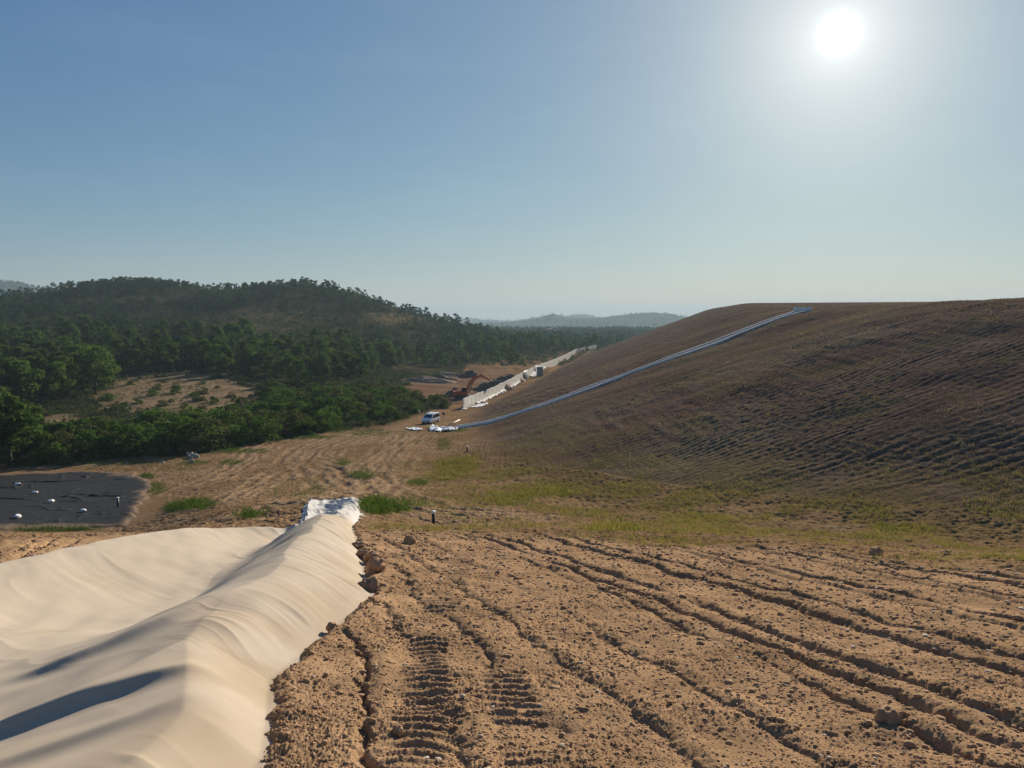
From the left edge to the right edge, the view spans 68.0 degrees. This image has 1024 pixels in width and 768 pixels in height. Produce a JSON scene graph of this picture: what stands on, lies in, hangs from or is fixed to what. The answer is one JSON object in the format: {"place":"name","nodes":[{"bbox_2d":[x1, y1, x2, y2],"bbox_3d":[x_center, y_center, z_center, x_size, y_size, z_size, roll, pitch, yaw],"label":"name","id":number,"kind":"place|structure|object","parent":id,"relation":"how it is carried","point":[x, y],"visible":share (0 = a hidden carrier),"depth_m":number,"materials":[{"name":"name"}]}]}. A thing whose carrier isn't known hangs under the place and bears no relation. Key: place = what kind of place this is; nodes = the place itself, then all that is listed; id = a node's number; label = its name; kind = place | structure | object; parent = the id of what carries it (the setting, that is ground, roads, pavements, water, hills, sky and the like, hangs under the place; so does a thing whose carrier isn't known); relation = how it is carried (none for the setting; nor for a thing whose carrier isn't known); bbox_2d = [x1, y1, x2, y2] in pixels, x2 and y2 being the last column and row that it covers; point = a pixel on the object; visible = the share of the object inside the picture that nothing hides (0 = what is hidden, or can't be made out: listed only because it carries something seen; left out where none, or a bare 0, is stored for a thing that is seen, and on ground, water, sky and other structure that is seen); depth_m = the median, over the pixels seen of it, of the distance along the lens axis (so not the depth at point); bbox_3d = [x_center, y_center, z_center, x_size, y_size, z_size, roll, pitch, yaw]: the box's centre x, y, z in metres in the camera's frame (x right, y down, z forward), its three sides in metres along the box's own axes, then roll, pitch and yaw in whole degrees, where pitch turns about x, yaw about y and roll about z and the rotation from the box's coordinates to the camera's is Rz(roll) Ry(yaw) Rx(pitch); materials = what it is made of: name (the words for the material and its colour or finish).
{"place":"outdoors","nodes":[
{"label":"outdoors","id":0,"kind":"place"},
{"bbox_2d":[0,285,546,382],"bbox_3d":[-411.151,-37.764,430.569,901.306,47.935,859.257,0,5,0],"label":"wooded hill","id":1,"kind":"structure","parent":0,"point":[491,371],"depth_m":428.16,"materials":[{"name":"plant"}]},
{"bbox_2d":[50,335,74,354],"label":"pine tree","id":2,"kind":"object","parent":1,"relation":"on","point":[64,342],"visible":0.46,"depth_m":237.67,"materials":[{"name":"green plant"}]},
{"bbox_2d":[53,317,72,335],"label":"pine tree","id":3,"kind":"object","parent":1,"relation":"on","point":[63,322],"visible":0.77,"depth_m":307.99,"materials":[{"name":"green plant"}]},
{"bbox_2d":[74,315,93,333],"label":"pine tree","id":4,"kind":"object","parent":1,"relation":"on","point":[85,319],"visible":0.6,"depth_m":312.33,"materials":[{"name":"green plant"}]},
{"bbox_2d":[107,339,128,364],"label":"pine tree","id":5,"kind":"object","parent":1,"relation":"on","point":[115,345],"visible":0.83,"depth_m":232.29,"materials":[{"name":"green plant"}]},
{"bbox_2d":[117,328,137,350],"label":"pine tree","id":6,"kind":"object","parent":1,"relation":"on","point":[129,332],"visible":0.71,"depth_m":272.35,"materials":[{"name":"green plant"}]},
{"bbox_2d":[133,340,151,364],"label":"pine tree","id":7,"kind":"object","parent":1,"relation":"on","point":[144,349],"visible":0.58,"depth_m":235.68,"materials":[{"name":"green plant"}]},
{"bbox_2d":[156,337,183,354],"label":"pine tree","id":8,"kind":"object","parent":1,"relation":"on","point":[166,340],"visible":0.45,"depth_m":248.94,"materials":[{"name":"green plant"}]},
{"bbox_2d":[163,343,179,366],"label":"pine tree","id":9,"kind":"object","parent":1,"relation":"on","point":[172,350],"visible":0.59,"depth_m":234.99,"materials":[{"name":"green plant"}]},
{"bbox_2d":[187,318,205,333],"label":"pine tree","id":10,"kind":"object","parent":1,"relation":"on","point":[197,327],"visible":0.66,"depth_m":325.40,"materials":[{"name":"green plant"}]},
{"bbox_2d":[193,340,215,366],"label":"pine tree","id":11,"kind":"object","parent":1,"relation":"on","point":[206,347],"visible":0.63,"depth_m":240.90,"materials":[{"name":"green plant"}]},
{"bbox_2d":[205,326,229,343],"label":"pine tree","id":12,"kind":"object","parent":1,"relation":"on","point":[218,333],"visible":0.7,"depth_m":282.97,"materials":[{"name":"green plant"}]},
{"bbox_2d":[231,325,245,347],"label":"pine tree","id":13,"kind":"object","parent":1,"relation":"on","point":[238,330],"visible":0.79,"depth_m":301.28,"materials":[{"name":"green plant"}]},
{"bbox_2d":[238,317,256,338],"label":"pine tree","id":14,"kind":"object","parent":1,"relation":"on","point":[244,322],"visible":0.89,"depth_m":326.30,"materials":[{"name":"green plant"}]},
{"bbox_2d":[272,339,289,358],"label":"pine tree","id":15,"kind":"object","parent":1,"relation":"on","point":[277,343],"visible":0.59,"depth_m":258.26,"materials":[{"name":"green plant"}]},
{"bbox_2d":[0,283,610,386],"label":"scrub","id":16,"kind":"object","parent":1,"relation":"on","point":[471,360],"visible":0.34,"depth_m":426.50,"materials":[{"name":"green plant"}]},
{"bbox_2d":[0,276,611,367],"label":"woodland","id":17,"kind":"object","parent":1,"relation":"on","point":[20,306],"visible":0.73,"depth_m":447.96,"materials":[{"name":"plant"}]},
{"bbox_2d":[356,351,371,374],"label":"pine tree","id":18,"kind":"object","parent":1,"relation":"on","point":[365,357],"visible":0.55,"depth_m":248.70,"materials":[{"name":"green plant"}]},
{"bbox_2d":[385,352,398,367],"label":"pine tree","id":19,"kind":"object","parent":1,"relation":"on","point":[392,361],"visible":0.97,"depth_m":296.76,"materials":[{"name":"green plant"}]},
{"bbox_2d":[401,376,456,383],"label":"spoil heap","id":20,"kind":"object","parent":1,"relation":"on","point":[425,379],"visible":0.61,"depth_m":254.96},
{"bbox_2d":[430,349,448,366],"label":"pine tree","id":21,"kind":"object","parent":1,"relation":"on","point":[439,353],"visible":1,"depth_m":344.30,"materials":[{"name":"green plant"}]},
{"bbox_2d":[488,350,502,362],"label":"pine tree","id":22,"kind":"object","parent":1,"relation":"on","point":[496,355],"visible":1,"depth_m":359.13,"materials":[{"name":"green plant"}]},
{"bbox_2d":[0,283,685,335],"bbox_3d":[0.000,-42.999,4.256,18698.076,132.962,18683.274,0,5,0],"label":"distant hills","id":23,"kind":"structure","parent":0,"point":[633,320],"depth_m":2660.88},
{"bbox_2d":[0,279,687,342],"bbox_3d":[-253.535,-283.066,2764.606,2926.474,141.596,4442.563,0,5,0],"label":"woodland","id":24,"kind":"object","parent":23,"relation":"on","point":[613,334],"visible":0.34,"depth_m":975.65,"materials":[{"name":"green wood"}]},
{"bbox_2d":[0,529,1023,767],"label":"soil slope","id":25,"kind":"structure","parent":0,"point":[963,719],"depth_m":8.53,"materials":[{"name":"soil"}]},
{"bbox_2d":[0,497,374,767],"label":"geotextile sheet","id":26,"kind":"object","parent":25,"relation":"on","point":[180,648],"visible":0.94,"depth_m":8.79,"materials":[{"name":"fabric"}]},
{"bbox_2d":[357,576,388,591],"bbox_3d":[-2.395,3.563,13.033,0.561,0.511,0.388,0,5,-3],"label":"soil clod","id":27,"kind":"object","parent":25,"relation":"on","point":[372,584],"visible":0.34,"depth_m":12.95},
{"bbox_2d":[363,550,382,560],"bbox_3d":[-3.007,3.773,16.400,0.445,0.297,0.420,-10,-36,31],"label":"soil clod","id":28,"kind":"object","parent":25,"relation":"on","point":[367,556],"visible":0.62,"depth_m":16.28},
{"bbox_2d":[366,557,385,574],"bbox_3d":[-2.647,3.599,14.801,0.371,0.438,0.522,-2,5,-23],"label":"soil clod","id":29,"kind":"object","parent":25,"relation":"on","point":[374,564],"visible":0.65,"depth_m":14.66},
{"bbox_2d":[0,530,1023,767],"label":"soil crumbs","id":30,"kind":"object","parent":25,"relation":"on","point":[911,744],"visible":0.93,"depth_m":8.36,"materials":[{"name":"soil"}]},
{"bbox_2d":[32,535,1023,767],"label":"pebbles","id":31,"kind":"object","parent":25,"relation":"on","point":[562,744],"visible":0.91,"depth_m":9.19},
{"bbox_2d":[874,705,902,724],"bbox_3d":[3.317,2.959,6.694,0.255,0.211,0.202,-4,6,-36],"label":"soil clod","id":32,"kind":"object","parent":25,"relation":"on","point":[888,714],"visible":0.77,"depth_m":6.65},
{"bbox_2d":[0,337,1023,572],"bbox_3d":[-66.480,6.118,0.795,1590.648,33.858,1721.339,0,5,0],"label":"ground","id":33,"kind":"structure","parent":0,"point":[299,460],"depth_m":56.37,"materials":[{"name":"soil"}]},
{"bbox_2d":[0,363,18,394],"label":"pine tree","id":34,"kind":"object","parent":33,"relation":"on","point":[11,384],"visible":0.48,"depth_m":164.67,"materials":[{"name":"green plant"}]},
{"bbox_2d":[8,346,25,359],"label":"pine tree","id":35,"kind":"object","parent":33,"relation":"on","point":[16,351],"visible":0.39,"depth_m":211.12,"materials":[{"name":"green plant"}]},
{"bbox_2d":[0,434,47,462],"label":"shrub","id":36,"kind":"object","parent":33,"relation":"on","point":[27,449],"visible":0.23,"depth_m":101.92,"materials":[{"name":"green plant"}]},
{"bbox_2d":[0,360,48,399],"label":"pine tree","id":37,"kind":"object","parent":33,"relation":"on","point":[26,375],"visible":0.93,"depth_m":164.66,"materials":[{"name":"green plant"}]},
{"bbox_2d":[0,395,52,464],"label":"tree","id":38,"kind":"object","parent":33,"relation":"on","point":[20,422],"visible":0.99,"depth_m":96.05,"materials":[{"name":"green plant"}]},
{"bbox_2d":[19,354,51,396],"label":"pine tree","id":39,"kind":"object","parent":33,"relation":"on","point":[34,361],"visible":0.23,"depth_m":177.07,"materials":[{"name":"green plant"}]},
{"bbox_2d":[14,405,59,451],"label":"tree","id":40,"kind":"object","parent":33,"relation":"on","point":[32,409],"visible":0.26,"depth_m":105.29,"materials":[{"name":"green plant"}]},
{"bbox_2d":[22,442,74,466],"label":"shrub","id":41,"kind":"object","parent":33,"relation":"on","point":[56,449],"visible":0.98,"depth_m":97.96,"materials":[{"name":"green plant"}]},
{"bbox_2d":[34,361,76,399],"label":"pine tree","id":42,"kind":"object","parent":33,"relation":"on","point":[53,380],"visible":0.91,"depth_m":171.50,"materials":[{"name":"green plant"}]},
{"bbox_2d":[23,430,92,462],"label":"shrub","id":43,"kind":"object","parent":33,"relation":"on","point":[66,435],"visible":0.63,"depth_m":101.15,"materials":[{"name":"green plant"}]},
{"bbox_2d":[36,422,79,447],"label":"shrub","id":44,"kind":"object","parent":33,"relation":"on","point":[63,426],"visible":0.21,"depth_m":106.76,"materials":[{"name":"green plant"}]},
{"bbox_2d":[43,355,88,395],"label":"pine tree","id":45,"kind":"object","parent":33,"relation":"on","point":[72,369],"visible":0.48,"depth_m":176.95,"materials":[{"name":"green plant"}]},
{"bbox_2d":[0,471,152,531],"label":"pond liner","id":46,"kind":"object","parent":33,"relation":"on","point":[93,494],"visible":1,"depth_m":73.06,"materials":[{"name":"plastic"}]},
{"bbox_2d":[70,351,94,385],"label":"pine tree","id":47,"kind":"object","parent":33,"relation":"on","point":[75,355],"visible":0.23,"depth_m":195.06,"materials":[{"name":"green plant"}]},
{"bbox_2d":[69,417,97,437],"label":"shrub","id":48,"kind":"object","parent":33,"relation":"on","point":[78,430],"visible":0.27,"depth_m":113.58,"materials":[{"name":"green plant"}]},
{"bbox_2d":[73,354,114,392],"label":"pine tree","id":49,"kind":"object","parent":33,"relation":"on","point":[91,365],"visible":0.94,"depth_m":181.78,"materials":[{"name":"green plant"}]},
{"bbox_2d":[74,429,119,460],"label":"shrub","id":50,"kind":"object","parent":33,"relation":"on","point":[87,440],"visible":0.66,"depth_m":103.71,"materials":[{"name":"green plant"}]},
{"bbox_2d":[76,345,121,382],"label":"pine tree","id":51,"kind":"object","parent":33,"relation":"on","point":[100,351],"visible":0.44,"depth_m":194.73,"materials":[{"name":"green plant"}]},
{"bbox_2d":[92,419,117,434],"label":"shrub","id":52,"kind":"object","parent":33,"relation":"on","point":[101,427],"visible":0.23,"depth_m":114.26,"materials":[{"name":"green plant"}]},
{"bbox_2d":[92,423,149,459],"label":"shrub","id":53,"kind":"object","parent":33,"relation":"on","point":[104,444],"visible":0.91,"depth_m":103.76,"materials":[{"name":"green plant"}]},
{"bbox_2d":[124,424,167,454],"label":"shrub","id":54,"kind":"object","parent":33,"relation":"on","point":[148,432],"visible":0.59,"depth_m":106.86,"materials":[{"name":"green plant"}]},
{"bbox_2d":[134,411,165,425],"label":"shrub","id":55,"kind":"object","parent":33,"relation":"on","point":[148,417],"visible":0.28,"depth_m":121.86,"materials":[{"name":"green plant"}]},
{"bbox_2d":[137,420,169,446],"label":"shrub","id":56,"kind":"object","parent":33,"relation":"on","point":[150,425],"visible":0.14,"depth_m":113.39,"materials":[{"name":"green plant"}]},
{"bbox_2d":[130,406,177,428],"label":"shrub","id":57,"kind":"object","parent":33,"relation":"on","point":[164,413],"visible":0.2,"depth_m":126.83,"materials":[{"name":"green plant"}]},
{"bbox_2d":[154,415,221,452],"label":"shrub","id":58,"kind":"object","parent":33,"relation":"on","point":[196,424],"visible":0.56,"depth_m":108.72,"materials":[{"name":"green plant"}]},
{"bbox_2d":[176,405,206,418],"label":"shrub","id":59,"kind":"object","parent":33,"relation":"on","point":[184,410],"visible":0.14,"depth_m":129.79,"materials":[{"name":"green plant"}]},
{"bbox_2d":[174,432,219,453],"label":"shrub","id":60,"kind":"object","parent":33,"relation":"on","point":[192,447],"visible":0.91,"depth_m":104.99,"materials":[{"name":"green plant"}]},
{"bbox_2d":[176,416,235,452],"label":"shrub","id":61,"kind":"object","parent":33,"relation":"on","point":[218,440],"visible":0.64,"depth_m":108.75,"materials":[{"name":"green plant"}]},
{"bbox_2d":[204,344,226,369],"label":"pine tree","id":62,"kind":"object","parent":33,"relation":"on","point":[210,358],"visible":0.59,"depth_m":235.28,"materials":[{"name":"green plant"}]},
{"bbox_2d":[213,346,236,372],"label":"pine tree","id":63,"kind":"object","parent":33,"relation":"on","point":[223,360],"visible":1,"depth_m":228.88,"materials":[{"name":"green plant"}]},
{"bbox_2d":[202,408,248,436],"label":"shrub","id":64,"kind":"object","parent":33,"relation":"on","point":[228,418],"visible":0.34,"depth_m":119.23,"materials":[{"name":"green plant"}]},
{"bbox_2d":[0,350,461,466],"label":"undergrowth","id":65,"kind":"object","parent":33,"relation":"on","point":[394,379],"visible":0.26,"depth_m":179.59,"materials":[{"name":"green plant"}]},
{"bbox_2d":[218,424,255,445],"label":"shrub","id":66,"kind":"object","parent":33,"relation":"on","point":[235,430],"visible":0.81,"depth_m":112.45,"materials":[{"name":"green plant"}]},
{"bbox_2d":[221,403,254,423],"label":"shrub","id":67,"kind":"object","parent":33,"relation":"on","point":[231,406],"visible":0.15,"depth_m":131.82,"materials":[{"name":"green plant"}]},
{"bbox_2d":[3,426,475,531],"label":"green grass","id":68,"kind":"structure","parent":33,"relation":"on","point":[387,505],"depth_m":60.57,"materials":[{"name":"plant"}]},
{"bbox_2d":[226,408,252,431],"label":"shrub","id":69,"kind":"object","parent":33,"relation":"on","point":[246,413],"visible":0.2,"depth_m":124.69,"materials":[{"name":"green plant"}]},
{"bbox_2d":[239,413,283,442],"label":"shrub","id":70,"kind":"object","parent":33,"relation":"on","point":[258,421],"visible":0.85,"depth_m":115.44,"materials":[{"name":"green plant"}]},
{"bbox_2d":[250,408,286,432],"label":"shrub","id":71,"kind":"object","parent":33,"relation":"on","point":[262,411],"visible":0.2,"depth_m":122.54,"materials":[{"name":"green plant"}]},
{"bbox_2d":[275,353,295,375],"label":"pine tree","id":72,"kind":"object","parent":33,"relation":"on","point":[282,364],"visible":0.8,"depth_m":223.16,"materials":[{"name":"green plant"}]},
{"bbox_2d":[275,387,296,402],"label":"shrub","id":73,"kind":"object","parent":33,"relation":"on","point":[285,392],"visible":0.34,"depth_m":169.66,"materials":[{"name":"green plant"}]},
{"bbox_2d":[274,409,311,434],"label":"shrub","id":74,"kind":"object","parent":33,"relation":"on","point":[291,419],"visible":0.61,"depth_m":123.83,"materials":[{"name":"green plant"}]},
{"bbox_2d":[279,401,310,415],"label":"shrub","id":75,"kind":"object","parent":33,"relation":"on","point":[296,403],"visible":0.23,"depth_m":137.32,"materials":[{"name":"green plant"}]},
{"bbox_2d":[288,419,315,435],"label":"shrub","id":76,"kind":"object","parent":33,"relation":"on","point":[304,423],"visible":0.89,"depth_m":121.84,"materials":[{"name":"green plant"}]},
{"bbox_2d":[298,403,326,422],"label":"shrub","id":77,"kind":"object","parent":33,"relation":"on","point":[310,410],"visible":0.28,"depth_m":135.92,"materials":[{"name":"green plant"}]},
{"bbox_2d":[304,416,324,432],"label":"shrub","id":78,"kind":"object","parent":33,"relation":"on","point":[317,427],"visible":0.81,"depth_m":124.53,"materials":[{"name":"green plant"}]},
{"bbox_2d":[306,352,333,371],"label":"pine tree","id":79,"kind":"object","parent":33,"relation":"on","point":[320,357],"visible":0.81,"depth_m":237.06,"materials":[{"name":"green plant"}]},
{"bbox_2d":[305,397,341,418],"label":"shrub","id":80,"kind":"object","parent":33,"relation":"on","point":[335,409],"visible":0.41,"depth_m":138.12,"materials":[{"name":"green plant"}]},
{"bbox_2d":[316,362,334,382],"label":"pine tree","id":81,"kind":"object","parent":33,"relation":"on","point":[325,368],"visible":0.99,"depth_m":216.19,"materials":[{"name":"green plant"}]},
{"bbox_2d":[313,409,344,431],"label":"shrub","id":82,"kind":"object","parent":33,"relation":"on","point":[320,414],"visible":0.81,"depth_m":128.24,"materials":[{"name":"green plant"}]},
{"bbox_2d":[327,353,345,377],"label":"pine tree","id":83,"kind":"object","parent":33,"relation":"on","point":[334,362],"visible":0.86,"depth_m":230.81,"materials":[{"name":"green plant"}]},
{"bbox_2d":[328,397,353,415],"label":"shrub","id":84,"kind":"object","parent":33,"relation":"on","point":[346,405],"visible":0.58,"depth_m":151.23,"materials":[{"name":"green plant"}]},
{"bbox_2d":[344,410,367,423],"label":"shrub","id":85,"kind":"object","parent":33,"relation":"on","point":[357,416],"visible":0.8,"depth_m":136.65,"materials":[{"name":"green plant"}]},
{"bbox_2d":[344,402,369,419],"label":"shrub","id":86,"kind":"object","parent":33,"relation":"on","point":[361,407],"visible":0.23,"depth_m":144.17,"materials":[{"name":"green plant"}]},
{"bbox_2d":[346,354,368,376],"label":"pine tree","id":87,"kind":"object","parent":33,"relation":"on","point":[353,366],"visible":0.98,"depth_m":240.53,"materials":[{"name":"green plant"}]},
{"bbox_2d":[354,390,376,407],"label":"shrub","id":88,"kind":"object","parent":33,"relation":"on","point":[368,397],"visible":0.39,"depth_m":166.18,"materials":[{"name":"green plant"}]},
{"bbox_2d":[368,404,388,420],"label":"shrub","id":89,"kind":"object","parent":33,"relation":"on","point":[383,414],"visible":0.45,"depth_m":143.07,"materials":[{"name":"green plant"}]},
{"bbox_2d":[384,405,401,419],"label":"shrub","id":90,"kind":"object","parent":33,"relation":"on","point":[386,411],"visible":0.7,"depth_m":145.52,"materials":[{"name":"green plant"}]},
{"bbox_2d":[402,401,421,412],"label":"shrub","id":91,"kind":"object","parent":33,"relation":"on","point":[417,408],"visible":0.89,"depth_m":157.41,"materials":[{"name":"green plant"}]},
{"bbox_2d":[421,412,439,423],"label":"van","id":92,"kind":"object","parent":33,"relation":"on","point":[430,417],"visible":0.98,"depth_m":138.72,"materials":[{"name":"white paint"}]},
{"bbox_2d":[427,394,451,408],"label":"shrub","id":93,"kind":"object","parent":33,"relation":"on","point":[444,404],"visible":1,"depth_m":172.39,"materials":[{"name":"green plant"}]},
{"bbox_2d":[429,424,457,430],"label":"plastic sheet","id":94,"kind":"object","parent":33,"relation":"on","point":[432,427],"visible":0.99,"depth_m":123.50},
{"bbox_2d":[453,373,493,398],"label":"excavator","id":95,"kind":"object","parent":33,"relation":"on","point":[462,393],"visible":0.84,"depth_m":199.25,"materials":[{"name":"metal"}]},
{"bbox_2d":[471,380,516,390],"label":"spoil heap","id":96,"kind":"object","parent":33,"relation":"on","point":[483,386],"visible":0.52,"depth_m":226.21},
{"bbox_2d":[460,345,596,409],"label":"concrete wall","id":97,"kind":"structure","parent":33,"relation":"on","point":[470,401],"depth_m":233.52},
{"bbox_2d":[422,454,652,532],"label":"meadow grass","id":98,"kind":"structure","parent":33,"relation":"on","point":[616,525],"depth_m":53.91,"materials":[{"name":"plant"}]},
{"bbox_2d":[475,297,1023,511],"bbox_3d":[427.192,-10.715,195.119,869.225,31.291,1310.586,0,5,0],"label":"earth mound","id":99,"kind":"object","parent":33,"relation":"on","point":[670,335],"visible":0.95,"depth_m":68.89,"materials":[{"name":"soil"}]},
{"bbox_2d":[456,307,811,428],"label":"drain channel","id":100,"kind":"object","parent":99,"relation":"on","point":[692,350],"visible":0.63,"depth_m":132.64,"materials":[{"name":"concrete"}]},
{"bbox_2d":[364,364,1023,571],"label":"dry grass","id":101,"kind":"structure","parent":99,"relation":"on","point":[878,533],"depth_m":40.22,"materials":[{"name":"plant"}]},
{"bbox_2d":[476,297,1023,510],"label":"weeds","id":102,"kind":"object","parent":99,"relation":"on","point":[789,414],"visible":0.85,"depth_m":68.34,"materials":[{"name":"plant"}]},
{"bbox_2d":[0,0,1023,320],"label":"sky","id":103,"kind":"structure","parent":0,"point":[502,160],"materials":[{"name":"blue"}]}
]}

